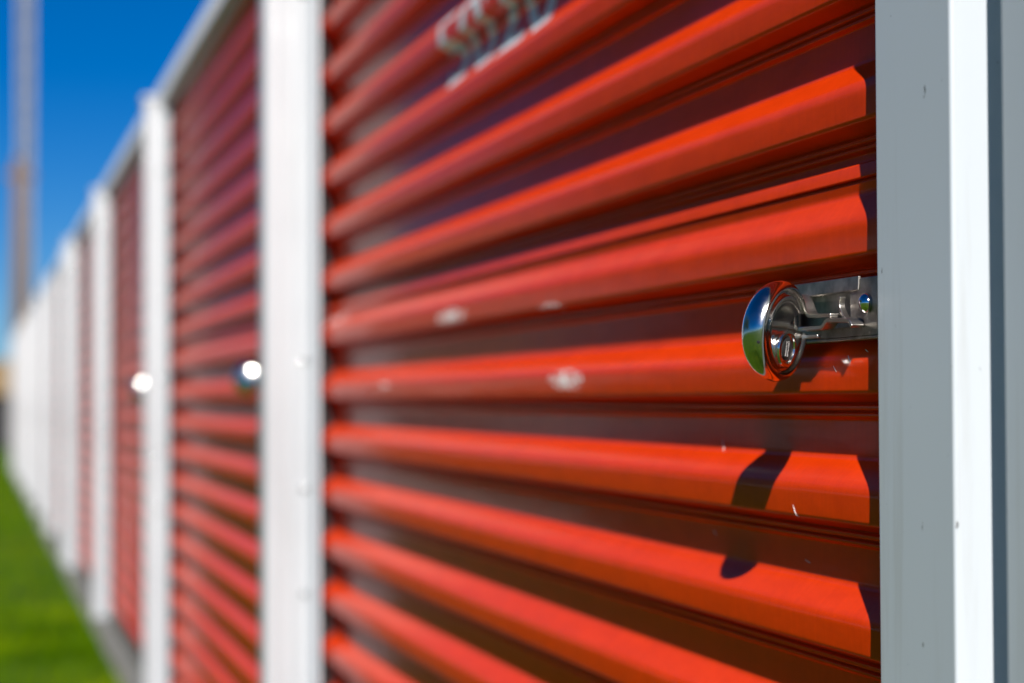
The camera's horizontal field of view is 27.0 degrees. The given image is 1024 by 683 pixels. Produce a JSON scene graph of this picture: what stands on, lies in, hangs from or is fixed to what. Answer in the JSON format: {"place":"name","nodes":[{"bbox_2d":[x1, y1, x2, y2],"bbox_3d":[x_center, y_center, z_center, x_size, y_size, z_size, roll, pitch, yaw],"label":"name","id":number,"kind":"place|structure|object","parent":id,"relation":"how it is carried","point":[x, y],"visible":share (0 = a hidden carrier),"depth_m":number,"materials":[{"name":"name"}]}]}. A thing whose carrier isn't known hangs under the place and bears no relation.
{"place":"outdoors","nodes":[
{"label":"outdoors","id":0,"kind":"place"},
{"bbox_2d":[0,360,10,447],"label":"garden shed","id":1,"kind":"structure","parent":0,"point":[5,386],"depth_m":44.74,"materials":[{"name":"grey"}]},
{"bbox_2d":[0,447,125,682],"bbox_3d":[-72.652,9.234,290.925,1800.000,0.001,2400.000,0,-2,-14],"label":"ground","id":2,"kind":"structure","parent":0,"point":[6,452],"depth_m":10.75,"materials":[{"name":"plant"}]},
{"bbox_2d":[4,158,34,450],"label":"utility pole","id":3,"kind":"object","parent":2,"relation":"on","point":[19,175],"visible":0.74,"depth_m":41.85,"materials":[{"name":"brown"}]},
{"bbox_2d":[18,0,33,308],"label":"lattice mast","id":4,"kind":"object","parent":2,"relation":"on","point":[24,50],"visible":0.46,"depth_m":50.74,"materials":[{"name":"grey metal"}]},
{"bbox_2d":[10,230,75,565],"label":"storage building","id":5,"kind":"structure","parent":2,"relation":"on","point":[38,405],"depth_m":17.95,"materials":[{"name":"white paint"}]},
{"bbox_2d":[44,304,45,513],"bbox_3d":[-3.639,0.482,16.829,0.026,1.869,2.363,0,-2,-14],"label":"roller door","id":6,"kind":"structure","parent":5,"relation":"in","point":[45,304],"depth_m":17.88,"materials":[{"name":"red metal"}]},
{"bbox_2d":[57,273,61,539],"bbox_3d":[-2.933,0.402,14.023,0.026,1.869,2.363,0,-2,-14],"label":"roller door","id":7,"kind":"structure","parent":5,"relation":"in","point":[60,285],"depth_m":14.95,"materials":[{"name":"red metal"}]},
{"bbox_2d":[58,0,1023,682],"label":"storage building","id":8,"kind":"structure","parent":2,"relation":"on","point":[470,286],"depth_m":2.20,"materials":[{"name":"white paint"}]},
{"bbox_2d":[78,226,92,589],"bbox_3d":[-2.145,0.313,10.894,0.026,1.869,2.363,0,-2,-14],"label":"roller door","id":9,"kind":"structure","parent":8,"relation":"in","point":[85,567],"depth_m":11.43,"materials":[{"name":"red metal"}]},
{"bbox_2d":[110,151,142,671],"bbox_3d":[-1.438,0.233,8.088,0.026,1.869,2.363,0,-2,-14],"label":"roller door","id":10,"kind":"structure","parent":8,"relation":"in","point":[127,560],"depth_m":8.31,"materials":[{"name":"red metal"}]},
{"bbox_2d":[130,377,142,397],"bbox_3d":[-1.232,0.152,7.072,0.070,0.070,0.030,-5,-7,1],"label":"disc padlock","id":11,"kind":"object","parent":8,"relation":"attached to","point":[137,390],"visible":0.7,"depth_m":7.06,"materials":[{"name":"silver metal"}]},
{"bbox_2d":[170,0,259,682],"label":"roller door","id":12,"kind":"structure","parent":8,"relation":"in","point":[216,540],"depth_m":5.26,"materials":[{"name":"red metal"}]},
{"bbox_2d":[232,361,258,394],"bbox_3d":[-0.526,0.072,4.266,0.070,0.070,0.030,-5,-8,3],"label":"disc padlock","id":13,"kind":"object","parent":8,"relation":"attached to","point":[246,382],"visible":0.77,"depth_m":4.25,"materials":[{"name":"silver metal"}]},
{"bbox_2d":[321,0,880,682],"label":"roller door","id":14,"kind":"structure","parent":8,"relation":"in","point":[560,455],"depth_m":2.05,"materials":[{"name":"red metal"}]},
{"bbox_2d":[742,281,807,381],"bbox_3d":[0.179,-0.007,1.464,0.030,0.070,0.070,6,-3,35],"label":"disc padlock","id":15,"kind":"object","parent":8,"relation":"attached to","point":[774,341],"visible":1,"depth_m":1.45,"materials":[{"name":"silver metal"}]},
{"bbox_2d":[0,0,209,359],"label":"sky","id":16,"kind":"structure","parent":0,"point":[95,61],"materials":[{"name":"blue"}]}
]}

